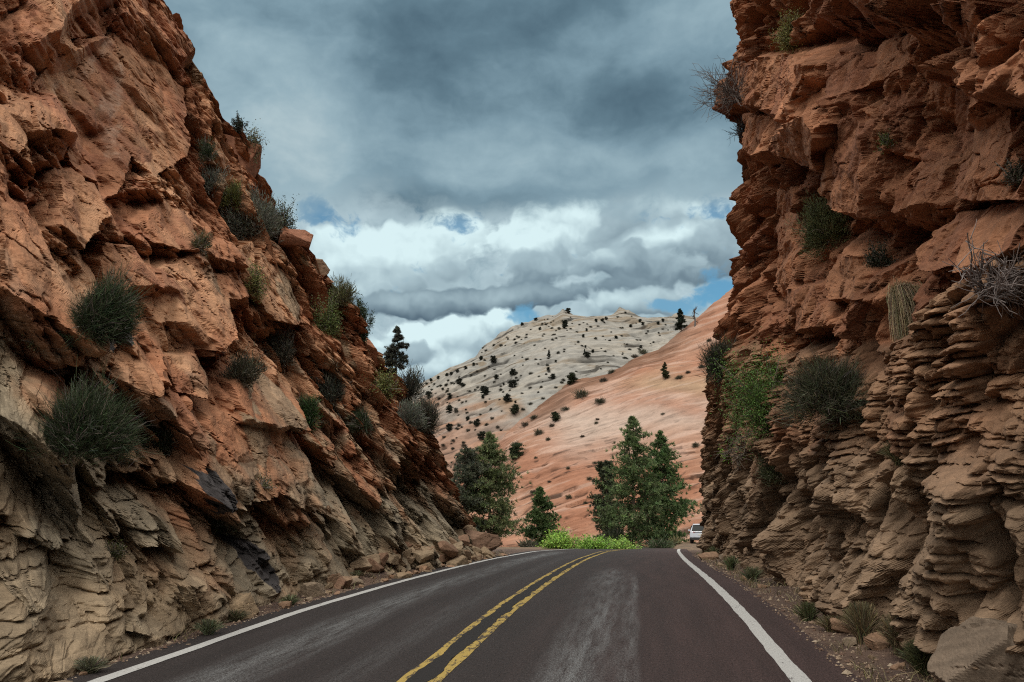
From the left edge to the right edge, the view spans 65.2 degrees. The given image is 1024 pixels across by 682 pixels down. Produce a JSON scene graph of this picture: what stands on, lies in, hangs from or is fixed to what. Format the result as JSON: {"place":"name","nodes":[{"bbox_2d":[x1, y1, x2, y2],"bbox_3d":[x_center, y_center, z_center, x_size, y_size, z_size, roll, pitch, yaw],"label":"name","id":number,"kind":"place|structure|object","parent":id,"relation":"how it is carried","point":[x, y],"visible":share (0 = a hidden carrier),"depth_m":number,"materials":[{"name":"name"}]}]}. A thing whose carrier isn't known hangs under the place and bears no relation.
{"place":"outdoors","nodes":[
{"label":"outdoors","id":0,"kind":"place"},
{"bbox_2d":[0,0,475,681],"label":"sandstone hillside","id":1,"kind":"structure","parent":0,"point":[108,112],"depth_m":14.89,"materials":[{"name":"stone"}]},
{"bbox_2d":[9,354,157,469],"bbox_3d":[-5.037,0.871,9.686,1.754,1.449,1.551,-2,-13,9],"label":"bush","id":2,"kind":"object","parent":1,"relation":"on","point":[86,426],"visible":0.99,"depth_m":9.40,"materials":[{"name":"green plant"}]},
{"bbox_2d":[57,257,157,354],"bbox_3d":[-5.297,-0.469,10.610,1.279,1.442,1.246,11,-17,-42],"label":"bush","id":3,"kind":"object","parent":1,"relation":"on","point":[104,310],"visible":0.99,"depth_m":10.50,"materials":[{"name":"green plant"}]},
{"bbox_2d":[105,539,127,560],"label":"shrub","id":4,"kind":"object","parent":1,"relation":"on","point":[115,553],"visible":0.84,"depth_m":10.62,"materials":[{"name":"green plant"}]},
{"bbox_2d":[137,395,178,456],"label":"bush","id":5,"kind":"object","parent":1,"relation":"on","point":[163,444],"visible":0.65,"depth_m":13.17,"materials":[{"name":"green plant"}]},
{"bbox_2d":[190,227,215,257],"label":"bush","id":6,"kind":"object","parent":1,"relation":"on","point":[201,241],"visible":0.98,"depth_m":16.92,"materials":[{"name":"green plant"}]},
{"bbox_2d":[194,134,221,163],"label":"bush","id":7,"kind":"object","parent":1,"relation":"on","point":[206,151],"visible":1,"depth_m":20.81,"materials":[{"name":"green plant"}]},
{"bbox_2d":[199,160,230,195],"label":"bush","id":8,"kind":"object","parent":1,"relation":"on","point":[208,185],"visible":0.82,"depth_m":21.04,"materials":[{"name":"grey plant"}]},
{"bbox_2d":[218,175,242,214],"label":"bush","id":9,"kind":"object","parent":1,"relation":"on","point":[232,194],"visible":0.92,"depth_m":23.21,"materials":[{"name":"green plant"}]},
{"bbox_2d":[231,110,247,133],"bbox_3d":[-8.807,-7.002,25.730,0.637,0.754,0.556,-2,-13,9],"label":"pine tree","id":10,"kind":"object","parent":1,"relation":"on","point":[238,123],"visible":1,"depth_m":25.67,"materials":[{"name":"green plant"}]},
{"bbox_2d":[224,134,261,177],"bbox_3d":[-8.873,-6.018,26.150,1.296,1.417,0.845,4,-13,-17],"label":"boulder","id":11,"kind":"object","parent":1,"relation":"on","point":[252,171],"visible":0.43,"depth_m":25.91,"materials":[{"name":"stone"}]},
{"bbox_2d":[220,342,273,390],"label":"bush","id":12,"kind":"object","parent":1,"relation":"on","point":[242,370],"visible":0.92,"depth_m":16.40,"materials":[{"name":"green plant"}]},
{"bbox_2d":[236,119,267,167],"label":"shrub","id":13,"kind":"object","parent":1,"relation":"on","point":[254,138],"visible":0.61,"depth_m":26.07,"materials":[{"name":"green plant"}]},
{"bbox_2d":[218,175,291,242],"bbox_3d":[-7.867,-3.585,23.831,2.516,2.785,2.113,-2,-13,9],"label":"bush","id":14,"kind":"object","parent":1,"relation":"on","point":[244,228],"visible":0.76,"depth_m":23.49,"materials":[{"name":"green plant"}]},
{"bbox_2d":[243,258,270,303],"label":"shrub","id":15,"kind":"object","parent":1,"relation":"on","point":[256,284],"visible":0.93,"depth_m":20.49,"materials":[{"name":"green plant"}]},
{"bbox_2d":[255,470,278,491],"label":"shrub","id":16,"kind":"object","parent":1,"relation":"on","point":[262,483],"visible":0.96,"depth_m":15.12,"materials":[{"name":"green plant"}]},
{"bbox_2d":[259,323,296,376],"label":"bush","id":17,"kind":"object","parent":1,"relation":"on","point":[281,348],"visible":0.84,"depth_m":22.27,"materials":[{"name":"green plant"}]},
{"bbox_2d":[271,194,298,235],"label":"shrub","id":18,"kind":"object","parent":1,"relation":"on","point":[285,222],"visible":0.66,"depth_m":26.10,"materials":[{"name":"green plant"}]},
{"bbox_2d":[277,228,312,249],"bbox_3d":[-7.155,-3.362,26.318,1.160,0.761,1.322,8,-14,-9],"label":"boulder","id":19,"kind":"object","parent":1,"relation":"on","point":[297,237],"visible":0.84,"depth_m":25.84,"materials":[{"name":"stone"}]},
{"bbox_2d":[295,389,324,431],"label":"bush","id":20,"kind":"object","parent":1,"relation":"on","point":[308,406],"visible":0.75,"depth_m":20.86,"materials":[{"name":"green plant"}]},
{"bbox_2d":[316,258,329,276],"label":"boulder","id":21,"kind":"object","parent":1,"relation":"on","point":[324,269],"visible":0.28,"depth_m":26.90,"materials":[{"name":"stone"}]},
{"bbox_2d":[308,288,344,339],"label":"shrub","id":22,"kind":"object","parent":1,"relation":"on","point":[327,322],"visible":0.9,"depth_m":25.05,"materials":[{"name":"green plant"}]},
{"bbox_2d":[307,359,354,417],"bbox_3d":[-5.491,1.421,24.080,1.588,1.882,1.528,-2,-13,9],"label":"bush","id":23,"kind":"object","parent":1,"relation":"on","point":[331,387],"visible":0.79,"depth_m":23.88,"materials":[{"name":"green plant"}]},
{"bbox_2d":[329,271,359,315],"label":"bush","id":24,"kind":"object","parent":1,"relation":"on","point":[345,294],"visible":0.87,"depth_m":27.00,"materials":[{"name":"green plant"}]},
{"bbox_2d":[344,404,376,437],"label":"bush","id":25,"kind":"object","parent":1,"relation":"on","point":[362,417],"visible":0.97,"depth_m":23.70,"materials":[{"name":"green plant"}]},
{"bbox_2d":[350,559,371,571],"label":"boulder","id":26,"kind":"object","parent":1,"relation":"on","point":[361,564],"visible":0.91,"depth_m":19.20,"materials":[{"name":"stone"}]},
{"bbox_2d":[354,293,375,344],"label":"bush","id":27,"kind":"object","parent":1,"relation":"on","point":[363,312],"visible":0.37,"depth_m":27.95,"materials":[{"name":"green plant"}]},
{"bbox_2d":[365,338,379,365],"bbox_3d":[-5.521,0.359,30.175,1.491,1.066,1.239,20,-7,3],"label":"boulder","id":28,"kind":"object","parent":1,"relation":"on","point":[370,346],"visible":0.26,"depth_m":29.94,"materials":[{"name":"stone"}]},
{"bbox_2d":[361,363,404,402],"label":"shrub","id":29,"kind":"object","parent":1,"relation":"on","point":[383,385],"visible":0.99,"depth_m":26.17,"materials":[{"name":"green plant"}]},
{"bbox_2d":[378,552,388,566],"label":"boulder","id":30,"kind":"object","parent":1,"relation":"on","point":[384,557],"visible":0.56,"depth_m":20.92,"materials":[{"name":"stone"}]},
{"bbox_2d":[377,548,398,564],"bbox_3d":[-3.329,5.790,21.516,0.628,0.281,0.479,17,-9,35],"label":"boulder","id":31,"kind":"object","parent":1,"relation":"on","point":[393,558],"visible":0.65,"depth_m":21.43,"materials":[{"name":"stone"}]},
{"bbox_2d":[383,325,409,384],"bbox_3d":[-4.414,0.539,30.502,1.189,2.332,0.962,5,-13,-21],"label":"juniper tree","id":32,"kind":"object","parent":1,"relation":"on","point":[391,354],"visible":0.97,"depth_m":30.40,"materials":[{"name":"plant"}]},
{"bbox_2d":[392,396,430,430],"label":"bush","id":33,"kind":"object","parent":1,"relation":"on","point":[410,416],"visible":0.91,"depth_m":27.20,"materials":[{"name":"grey plant"}]},
{"bbox_2d":[398,359,428,403],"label":"bush","id":34,"kind":"object","parent":1,"relation":"on","point":[413,384],"visible":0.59,"depth_m":31.67,"materials":[{"name":"green plant"}]},
{"bbox_2d":[413,549,433,562],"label":"boulder","id":35,"kind":"object","parent":1,"relation":"on","point":[420,556],"visible":0.99,"depth_m":22.86,"materials":[{"name":"stone"}]},
{"bbox_2d":[406,389,446,437],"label":"bush","id":36,"kind":"object","parent":1,"relation":"on","point":[428,407],"visible":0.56,"depth_m":30.72,"materials":[{"name":"green plant"}]},
{"bbox_2d":[438,541,457,557],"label":"boulder","id":37,"kind":"object","parent":1,"relation":"on","point":[448,549],"visible":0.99,"depth_m":25.10,"materials":[{"name":"stone"}]},
{"bbox_2d":[164,0,742,381],"label":"sky","id":38,"kind":"structure","parent":0,"point":[477,170],"materials":[{"name":"grey"}]},
{"bbox_2d":[60,547,862,681],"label":"road","id":39,"kind":"structure","parent":0,"point":[643,614],"depth_m":10.32,"materials":[{"name":"asphalt"}]},
{"bbox_2d":[58,542,932,681],"bbox_3d":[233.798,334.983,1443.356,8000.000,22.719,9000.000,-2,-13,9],"label":"ground","id":40,"kind":"structure","parent":0,"point":[883,656],"depth_m":10.36,"materials":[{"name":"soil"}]},
{"bbox_2d":[72,656,115,673],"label":"grass clump","id":41,"kind":"object","parent":40,"relation":"on","point":[92,665],"visible":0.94,"depth_m":8.53,"materials":[{"name":"green plant"}]},
{"bbox_2d":[192,619,225,634],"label":"grass clump","id":42,"kind":"object","parent":40,"relation":"on","point":[208,626],"visible":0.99,"depth_m":10.86,"materials":[{"name":"green plant"}]},
{"bbox_2d":[227,609,250,621],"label":"grass clump","id":43,"kind":"object","parent":40,"relation":"on","point":[236,616],"visible":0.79,"depth_m":12.08,"materials":[{"name":"green plant"}]},
{"bbox_2d":[228,592,259,619],"bbox_3d":[-4.365,4.310,12.464,0.854,0.594,0.643,-4,-5,-22],"label":"boulder","id":44,"kind":"object","parent":40,"relation":"on","point":[242,601],"visible":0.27,"depth_m":12.52,"materials":[{"name":"stone"}]},
{"bbox_2d":[281,594,302,605],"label":"grass clump","id":45,"kind":"object","parent":40,"relation":"on","point":[294,600],"visible":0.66,"depth_m":13.84,"materials":[{"name":"green plant"}]},
{"bbox_2d":[299,582,325,596],"bbox_3d":[-3.852,4.838,15.452,0.478,0.343,0.431,13,-23,-34],"label":"fallen rock","id":46,"kind":"object","parent":40,"relation":"on","point":[309,589],"visible":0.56,"depth_m":15.31,"materials":[{"name":"stone"}]},
{"bbox_2d":[326,573,340,584],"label":"boulder","id":47,"kind":"object","parent":40,"relation":"on","point":[333,578],"visible":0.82,"depth_m":16.76,"materials":[{"name":"stone"}]},
{"bbox_2d":[331,574,346,588],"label":"boulder","id":48,"kind":"object","parent":40,"relation":"on","point":[341,580],"visible":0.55,"depth_m":16.80,"materials":[{"name":"stone"}]},
{"bbox_2d":[359,554,380,564],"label":"boulder","id":49,"kind":"object","parent":40,"relation":"on","point":[376,557],"visible":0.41,"depth_m":20.72,"materials":[{"name":"stone"}]},
{"bbox_2d":[367,558,384,572],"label":"boulder","id":50,"kind":"object","parent":40,"relation":"on","point":[377,567],"visible":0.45,"depth_m":20.45,"materials":[{"name":"stone"}]},
{"bbox_2d":[394,572,411,578],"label":"fallen rock","id":51,"kind":"object","parent":40,"relation":"on","point":[399,575],"visible":0.48,"depth_m":19.46,"materials":[{"name":"stone"}]},
{"bbox_2d":[438,554,453,564],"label":"boulder","id":52,"kind":"object","parent":40,"relation":"on","point":[443,558],"visible":0.38,"depth_m":25.55,"materials":[{"name":"stone"}]},
{"bbox_2d":[446,555,468,565],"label":"fallen rock","id":53,"kind":"object","parent":40,"relation":"on","point":[460,560],"visible":0.58,"depth_m":25.11,"materials":[{"name":"stone"}]},
{"bbox_2d":[463,549,470,559],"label":"boulder","id":54,"kind":"object","parent":40,"relation":"on","point":[468,554],"visible":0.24,"depth_m":27.11,"materials":[{"name":"stone"}]},
{"bbox_2d":[458,534,469,546],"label":"boulder","id":55,"kind":"object","parent":54,"relation":"on","point":[464,539],"visible":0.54,"depth_m":27.33,"materials":[{"name":"stone"}]},
{"bbox_2d":[449,445,497,531],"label":"juniper tree","id":56,"kind":"object","parent":40,"relation":"on","point":[468,470],"visible":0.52,"depth_m":72.29,"materials":[{"name":"plant"}]},
{"bbox_2d":[461,528,500,550],"bbox_3d":[-1.592,8.032,31.531,2.085,1.269,1.644,23,-12,-36],"label":"boulder","id":57,"kind":"object","parent":40,"relation":"on","point":[490,542],"visible":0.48,"depth_m":31.16,"materials":[{"name":"stone"}]},
{"bbox_2d":[481,546,495,557],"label":"fallen rock","id":58,"kind":"object","parent":40,"relation":"on","point":[486,551],"visible":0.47,"depth_m":30.21,"materials":[{"name":"stone"}]},
{"bbox_2d":[461,431,541,545],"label":"pine tree","id":59,"kind":"object","parent":40,"relation":"on","point":[498,521],"visible":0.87,"depth_m":73.22,"materials":[{"name":"plant"}]},
{"bbox_2d":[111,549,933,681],"bbox_3d":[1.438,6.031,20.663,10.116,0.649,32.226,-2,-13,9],"label":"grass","id":60,"kind":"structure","parent":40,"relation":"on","point":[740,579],"depth_m":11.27,"materials":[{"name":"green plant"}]},
{"bbox_2d":[515,535,538,546],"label":"bush","id":61,"kind":"object","parent":40,"relation":"on","point":[527,543],"visible":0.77,"depth_m":70.35,"materials":[{"name":"green plant"}]},
{"bbox_2d":[516,486,561,546],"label":"pine tree","id":62,"kind":"object","parent":40,"relation":"on","point":[542,520],"visible":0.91,"depth_m":78.12,"materials":[{"name":"plant"}]},
{"bbox_2d":[538,521,583,548],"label":"shrub","id":63,"kind":"object","parent":40,"relation":"on","point":[557,541],"visible":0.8,"depth_m":55.99,"materials":[{"name":"green plant"}]},
{"bbox_2d":[572,533,613,548],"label":"bush","id":64,"kind":"object","parent":40,"relation":"on","point":[589,543],"visible":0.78,"depth_m":56.60,"materials":[{"name":"green plant"}]},
{"bbox_2d":[586,460,626,540],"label":"pine tree","id":65,"kind":"object","parent":40,"relation":"on","point":[600,470],"visible":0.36,"depth_m":89.74,"materials":[{"name":"plant"}]},
{"bbox_2d":[598,526,629,543],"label":"bush","id":66,"kind":"object","parent":40,"relation":"on","point":[613,534],"visible":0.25,"depth_m":73.08,"materials":[{"name":"green plant"}]},
{"bbox_2d":[606,534,642,548],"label":"bush","id":67,"kind":"object","parent":40,"relation":"on","point":[624,541],"visible":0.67,"depth_m":57.37,"materials":[{"name":"green plant"}]},
{"bbox_2d":[586,416,678,546],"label":"pine tree","id":68,"kind":"object","parent":40,"relation":"on","point":[630,517],"visible":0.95,"depth_m":75.30,"materials":[{"name":"plant"}]},
{"bbox_2d":[636,534,678,547],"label":"bush","id":69,"kind":"object","parent":40,"relation":"on","point":[658,544],"visible":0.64,"depth_m":66.39,"materials":[{"name":"green plant"}]},
{"bbox_2d":[627,430,702,545],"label":"pine tree","id":70,"kind":"object","parent":40,"relation":"on","point":[667,472],"visible":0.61,"depth_m":78.92,"materials":[{"name":"plant"}]},
{"bbox_2d":[688,523,703,542],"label":"parked car","id":71,"kind":"object","parent":40,"relation":"on","point":[695,530],"visible":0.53,"depth_m":70.48,"materials":[{"name":"paint"}]},
{"bbox_2d":[698,551,718,559],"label":"fallen rock","id":72,"kind":"object","parent":40,"relation":"on","point":[713,555],"visible":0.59,"depth_m":27.20,"materials":[{"name":"stone"}]},
{"bbox_2d":[722,555,740,570],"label":"grass clump","id":73,"kind":"object","parent":40,"relation":"on","point":[730,562],"visible":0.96,"depth_m":20.59,"materials":[{"name":"green plant"}]},
{"bbox_2d":[738,566,765,581],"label":"grass clump","id":74,"kind":"object","parent":40,"relation":"on","point":[753,574],"visible":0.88,"depth_m":16.59,"materials":[{"name":"green plant"}]},
{"bbox_2d":[791,601,823,620],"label":"grass clump","id":75,"kind":"object","parent":40,"relation":"on","point":[809,612],"visible":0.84,"depth_m":10.77,"materials":[{"name":"green plant"}]},
{"bbox_2d":[814,614,843,632],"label":"grass clump","id":76,"kind":"object","parent":40,"relation":"on","point":[826,624],"visible":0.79,"depth_m":9.96,"materials":[{"name":"green plant"}]},
{"bbox_2d":[830,617,851,633],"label":"fallen rock","id":77,"kind":"object","parent":40,"relation":"on","point":[838,627],"visible":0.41,"depth_m":9.84,"materials":[{"name":"stone"}]},
{"bbox_2d":[842,637,856,645],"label":"fallen rock","id":78,"kind":"object","parent":40,"relation":"on","point":[853,641],"visible":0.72,"depth_m":9.07,"materials":[{"name":"stone"}]},
{"bbox_2d":[837,601,883,643],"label":"grass clump","id":79,"kind":"object","parent":40,"relation":"on","point":[860,620],"visible":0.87,"depth_m":9.11,"materials":[{"name":"green plant"}]},
{"bbox_2d":[863,636,889,650],"bbox_3d":[3.986,3.330,8.755,0.284,0.135,0.257,18,-7,-32],"label":"fallen rock","id":80,"kind":"object","parent":40,"relation":"on","point":[879,644],"visible":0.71,"depth_m":8.68,"materials":[{"name":"stone"}]},
{"bbox_2d":[873,612,903,655],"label":"grass clump","id":81,"kind":"object","parent":40,"relation":"on","point":[889,633],"visible":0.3,"depth_m":8.45,"materials":[{"name":"green plant"}]},
{"bbox_2d":[888,662,905,669],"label":"fallen rock","id":82,"kind":"object","parent":40,"relation":"on","point":[895,666],"visible":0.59,"depth_m":7.73,"materials":[{"name":"stone"}]},
{"bbox_2d":[893,637,931,675],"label":"grass clump","id":83,"kind":"object","parent":40,"relation":"on","point":[915,656],"visible":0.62,"depth_m":7.45,"materials":[{"name":"green plant"}]},
{"bbox_2d":[927,616,1023,681],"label":"boulder","id":84,"kind":"object","parent":40,"relation":"on","point":[963,650],"visible":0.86,"depth_m":6.02,"materials":[{"name":"stone"}]},
{"bbox_2d":[412,307,697,481],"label":"white rock hill","id":85,"kind":"structure","parent":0,"point":[572,358],"depth_m":239.55,"materials":[{"name":"stone"}]},
{"bbox_2d":[460,288,732,546],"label":"red rock hill","id":86,"kind":"structure","parent":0,"point":[643,391],"depth_m":125.39,"materials":[{"name":"stone"}]},
{"bbox_2d":[506,442,525,459],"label":"juniper tree","id":87,"kind":"object","parent":86,"relation":"on","point":[515,449],"visible":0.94,"depth_m":126.09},
{"bbox_2d":[566,372,579,384],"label":"juniper tree","id":88,"kind":"object","parent":86,"relation":"on","point":[571,377],"visible":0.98,"depth_m":149.54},
{"bbox_2d":[571,389,587,399],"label":"shrub","id":89,"kind":"object","parent":86,"relation":"on","point":[581,394],"visible":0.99,"depth_m":139.69,"materials":[{"name":"green plant"}]},
{"bbox_2d":[673,308,687,331],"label":"pine tree","id":90,"kind":"object","parent":86,"relation":"on","point":[680,322],"visible":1,"depth_m":154.69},
{"bbox_2d":[696,0,1023,681],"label":"sandstone hillside","id":91,"kind":"structure","parent":0,"point":[924,543],"depth_m":11.12,"materials":[{"name":"stone"}]},
{"bbox_2d":[694,327,736,384],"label":"bush","id":92,"kind":"object","parent":91,"relation":"on","point":[716,351],"visible":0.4,"depth_m":26.97,"materials":[{"name":"green plant"}]},
{"bbox_2d":[689,54,751,119],"bbox_3d":[5.728,-6.862,21.551,1.902,2.039,2.203,-2,-13,9],"label":"bare shrub","id":93,"kind":"object","parent":91,"relation":"on","point":[731,93],"visible":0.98,"depth_m":21.46,"materials":[{"name":"plant"}]},
{"bbox_2d":[714,423,753,473],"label":"bare shrub","id":94,"kind":"object","parent":91,"relation":"on","point":[735,449],"visible":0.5,"depth_m":21.01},
{"bbox_2d":[726,116,744,139],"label":"bare shrub","id":95,"kind":"object","parent":91,"relation":"on","point":[740,129],"visible":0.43,"depth_m":29.76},
{"bbox_2d":[722,405,753,429],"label":"shrub","id":96,"kind":"object","parent":91,"relation":"on","point":[733,419],"visible":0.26,"depth_m":21.79,"materials":[{"name":"green plant"}]},
{"bbox_2d":[708,327,787,463],"bbox_3d":[5.200,1.155,17.142,2.025,3.248,1.639,-2,-13,9],"label":"shrub","id":97,"kind":"object","parent":91,"relation":"on","point":[758,394],"visible":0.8,"depth_m":17.08,"materials":[{"name":"green plant"}]},
{"bbox_2d":[752,451,787,490],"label":"bush","id":98,"kind":"object","parent":91,"relation":"on","point":[769,472],"visible":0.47,"depth_m":16.89,"materials":[{"name":"green plant"}]},
{"bbox_2d":[766,6,807,53],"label":"shrub","id":99,"kind":"object","parent":91,"relation":"on","point":[785,32],"visible":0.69,"depth_m":17.93,"materials":[{"name":"green plant"}]},
{"bbox_2d":[755,344,875,440],"bbox_3d":[4.481,0.679,11.498,1.922,1.470,1.450,-2,-13,9],"label":"bush","id":100,"kind":"object","parent":91,"relation":"on","point":[827,388],"visible":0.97,"depth_m":11.38,"materials":[{"name":"green plant"}]},
{"bbox_2d":[786,187,851,266],"bbox_3d":[6.432,-2.389,16.474,1.113,1.703,1.289,7,-14,-29],"label":"bush","id":101,"kind":"object","parent":91,"relation":"on","point":[830,225],"visible":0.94,"depth_m":16.39,"materials":[{"name":"green plant"}]},
{"bbox_2d":[861,236,901,269],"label":"shrub","id":102,"kind":"object","parent":91,"relation":"on","point":[877,261],"visible":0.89,"depth_m":12.27,"materials":[{"name":"green plant"}]},
{"bbox_2d":[873,128,897,154],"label":"shrub","id":103,"kind":"object","parent":91,"relation":"on","point":[885,139],"visible":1,"depth_m":11.82,"materials":[{"name":"green plant"}]},
{"bbox_2d":[876,441,903,465],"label":"grass clump","id":104,"kind":"object","parent":91,"relation":"on","point":[897,460],"visible":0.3,"depth_m":9.46,"materials":[{"name":"green plant"}]},
{"bbox_2d":[886,276,921,341],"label":"grass clump","id":105,"kind":"object","parent":91,"relation":"on","point":[901,304],"visible":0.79,"depth_m":10.57,"materials":[{"name":"plant"}]},
{"bbox_2d":[942,219,1023,318],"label":"bare shrub","id":106,"kind":"object","parent":91,"relation":"on","point":[992,290],"visible":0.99,"depth_m":6.64,"materials":[{"name":"plant"}]},
{"bbox_2d":[992,151,1023,191],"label":"shrub","id":107,"kind":"object","parent":91,"relation":"on","point":[1014,173],"visible":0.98,"depth_m":7.25,"materials":[{"name":"green plant"}]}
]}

